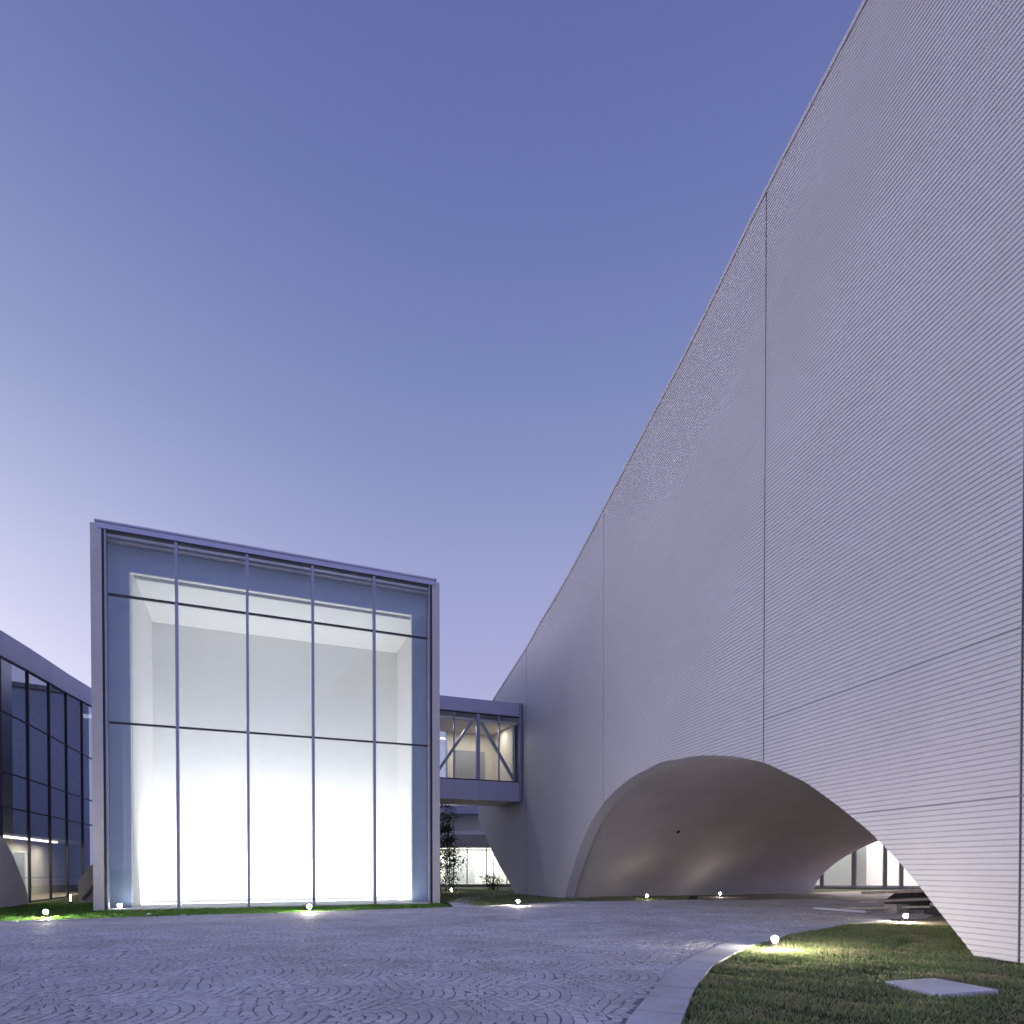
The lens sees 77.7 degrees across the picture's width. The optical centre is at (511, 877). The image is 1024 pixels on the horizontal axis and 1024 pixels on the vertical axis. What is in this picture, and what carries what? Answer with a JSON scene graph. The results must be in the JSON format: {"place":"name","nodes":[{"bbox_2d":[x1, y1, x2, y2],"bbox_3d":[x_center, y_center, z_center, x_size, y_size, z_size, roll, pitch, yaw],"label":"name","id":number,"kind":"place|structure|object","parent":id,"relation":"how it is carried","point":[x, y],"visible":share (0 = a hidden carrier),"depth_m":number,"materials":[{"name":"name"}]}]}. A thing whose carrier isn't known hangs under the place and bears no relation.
{"place":"outdoors","nodes":[
{"label":"outdoors","id":0,"kind":"place"},
{"bbox_2d":[0,630,92,902],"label":"glazed building","id":1,"kind":"structure","parent":0,"point":[46,820],"depth_m":29.32,"materials":[{"name":"blue glass"}]},
{"bbox_2d":[0,902,449,920],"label":"lawn grass","id":2,"kind":"structure","parent":0,"point":[59,912],"depth_m":22.43,"materials":[{"name":"green plant"}]},
{"bbox_2d":[0,0,862,804],"label":"sky","id":3,"kind":"structure","parent":0,"point":[412,287],"materials":[{"name":"blue"}]},
{"bbox_2d":[0,899,932,1023],"bbox_3d":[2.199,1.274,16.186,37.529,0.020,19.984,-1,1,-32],"label":"cobbled plaza","id":4,"kind":"structure","parent":0,"point":[724,918],"depth_m":10.43,"materials":[{"name":"grey stone"}]},
{"bbox_2d":[813,907,871,912],"bbox_3d":[11.450,1.141,22.118,0.260,0.070,2.154,0,1,-22],"label":"plank","id":5,"kind":"object","parent":4,"relation":"on","point":[846,910],"visible":1,"depth_m":21.90,"materials":[{"name":"stone"}]},
{"bbox_2d":[841,905,929,908],"bbox_3d":[12.750,1.012,21.316,3.085,0.250,0.252,1,1,36],"label":"plank","id":6,"kind":"object","parent":5,"relation":"on","point":[887,907],"visible":0.57,"depth_m":21.44,"materials":[{"name":"grey wood"}]},
{"bbox_2d":[858,898,929,902],"bbox_3d":[13.300,0.770,21.513,2.791,0.257,0.302,0,1,21],"label":"plank","id":7,"kind":"object","parent":6,"relation":"on","point":[891,900],"visible":0.64,"depth_m":21.54,"materials":[{"name":"grey wood"}]},
{"bbox_2d":[861,889,923,893],"bbox_3d":[13.250,0.474,21.209,2.820,0.224,0.301,0,1,17],"label":"plank","id":8,"kind":"object","parent":7,"relation":"on","point":[891,891],"visible":0.64,"depth_m":21.25,"materials":[{"name":"grey wood"}]},
{"bbox_2d":[883,904,908,912],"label":"concrete block","id":9,"kind":"structure","parent":4,"relation":"on","point":[896,908],"depth_m":21.11,"materials":[{"name":"grey concrete"}]},
{"bbox_2d":[882,889,931,909],"bbox_3d":[16.300,0.817,24.014,3.600,0.696,2.000,0,1,0],"label":"tarp heap","id":10,"kind":"object","parent":4,"relation":"on","point":[911,895],"visible":0.23,"depth_m":23.46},
{"bbox_2d":[440,805,511,886],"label":"garden pavilion","id":11,"kind":"structure","parent":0,"point":[468,831],"depth_m":52.93,"materials":[{"name":"glass"}]},
{"bbox_2d":[448,894,507,906],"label":"garden path","id":12,"kind":"structure","parent":0,"point":[455,904],"depth_m":26.94,"materials":[{"name":"stone"}]},
{"bbox_2d":[0,887,1023,1023],"bbox_3d":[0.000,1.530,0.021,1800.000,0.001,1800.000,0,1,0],"label":"ground","id":13,"kind":"structure","parent":0,"point":[509,890],"depth_m":8.44,"materials":[{"name":"soil"}]},
{"bbox_2d":[0,836,28,907],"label":"arch wall","id":14,"kind":"structure","parent":13,"relation":"on","point":[13,891],"depth_m":24.64,"materials":[{"name":"paint"}]},
{"bbox_2d":[78,864,93,902],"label":"buttress","id":15,"kind":"structure","parent":13,"relation":"on","point":[85,887],"depth_m":27.66,"materials":[{"name":"grey concrete"}]},
{"bbox_2d":[90,518,439,910],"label":"glass pavilion","id":16,"kind":"structure","parent":13,"relation":"on","point":[266,727],"depth_m":29.07,"materials":[{"name":"white glass"}]},
{"bbox_2d":[0,901,584,922],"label":"edging strip","id":17,"kind":"object","parent":13,"relation":"on","point":[272,913],"visible":0.81,"depth_m":20.67,"materials":[{"name":"stone"}]},
{"bbox_2d":[440,804,466,891],"bbox_3d":[-4.640,-2.067,39.918,3.252,6.025,3.261,0,1,-25],"label":"tree","id":18,"kind":"object","parent":13,"relation":"on","point":[448,829],"visible":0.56,"depth_m":39.70,"materials":[{"name":"green plant"}]},
{"bbox_2d":[440,841,470,889],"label":"shrub","id":19,"kind":"object","parent":13,"relation":"on","point":[450,877],"visible":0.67,"depth_m":42.44,"materials":[{"name":"green plant"}]},
{"bbox_2d":[477,873,505,889],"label":"shrub","id":20,"kind":"object","parent":13,"relation":"on","point":[491,884],"visible":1,"depth_m":43.33,"materials":[{"name":"green plant"}]},
{"bbox_2d":[440,889,688,905],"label":"garden grass","id":21,"kind":"structure","parent":13,"relation":"on","point":[454,895],"depth_m":31.12,"materials":[{"name":"green plant"}]},
{"bbox_2d":[479,0,1023,962],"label":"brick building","id":22,"kind":"structure","parent":13,"relation":"on","point":[775,644],"depth_m":13.92,"materials":[{"name":"paint"}]},
{"bbox_2d":[439,695,521,806],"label":"link bridge","id":23,"kind":"structure","parent":22,"relation":"attached to","point":[482,760],"depth_m":35.95,"materials":[{"name":"grey metal"}]},
{"bbox_2d":[456,750,484,779],"bbox_3d":[-2.519,-6.435,38.296,1.800,2.300,0.100,0,1,-22],"label":"door","id":24,"kind":"structure","parent":23,"relation":"in","point":[465,760],"depth_m":38.20,"materials":[{"name":"white"}]},
{"bbox_2d":[626,919,890,1023],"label":"kerb strip","id":25,"kind":"object","parent":13,"relation":"on","point":[690,968],"visible":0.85,"depth_m":8.43,"materials":[{"name":"concrete"}]},
{"bbox_2d":[636,921,876,1014],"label":"kerb joints","id":26,"kind":"object","parent":25,"relation":"on","point":[678,986],"visible":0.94,"depth_m":7.28,"materials":[{"name":"grey concrete"}]},
{"bbox_2d":[769,936,777,947],"bbox_3d":[4.914,1.218,11.959,0.139,0.231,0.208,0,1,-9],"label":"ground spotlight","id":27,"kind":"object","parent":13,"relation":"on","point":[773,940],"visible":1,"depth_m":11.90,"materials":[{"name":"white"}]},
{"bbox_2d":[682,923,1023,1023],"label":"grass","id":28,"kind":"structure","parent":13,"relation":"on","point":[879,932],"depth_m":8.61,"materials":[{"name":"green plant"}]},
{"bbox_2d":[814,841,920,888],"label":"courtyard pavilion","id":29,"kind":"structure","parent":13,"relation":"on","point":[876,865],"depth_m":48.98,"materials":[{"name":"white glass"}]},
{"bbox_2d":[856,846,866,884],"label":"door","id":30,"kind":"structure","parent":29,"relation":"in","point":[861,853],"depth_m":49.10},
{"bbox_2d":[885,978,997,998],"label":"stone slab","id":31,"kind":"structure","parent":13,"relation":"on","point":[934,986],"depth_m":7.77,"materials":[{"name":"stone"}]},
{"bbox_2d":[697,889,945,919],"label":"arch floor","id":32,"kind":"structure","parent":0,"point":[851,895],"depth_m":33.87,"materials":[{"name":"grey concrete"}]},
{"bbox_2d":[924,905,941,914],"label":"concrete block","id":33,"kind":"structure","parent":32,"relation":"on","point":[932,910],"depth_m":20.54,"materials":[{"name":"grey concrete"}]},
{"bbox_2d":[860,920,948,924],"bbox_3d":[11.600,1.254,17.469,5.200,0.001,1.700,0,1,0],"label":"sandy strip","id":34,"kind":"object","parent":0,"point":[932,922],"visible":0.4,"depth_m":17.54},
{"bbox_2d":[903,914,908,921],"bbox_3d":[11.018,1.136,17.805,0.139,0.231,0.208,0,1,25],"label":"ground spotlight","id":35,"kind":"object","parent":34,"relation":"on","point":[905,916],"visible":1,"depth_m":17.74,"materials":[{"name":"white"}]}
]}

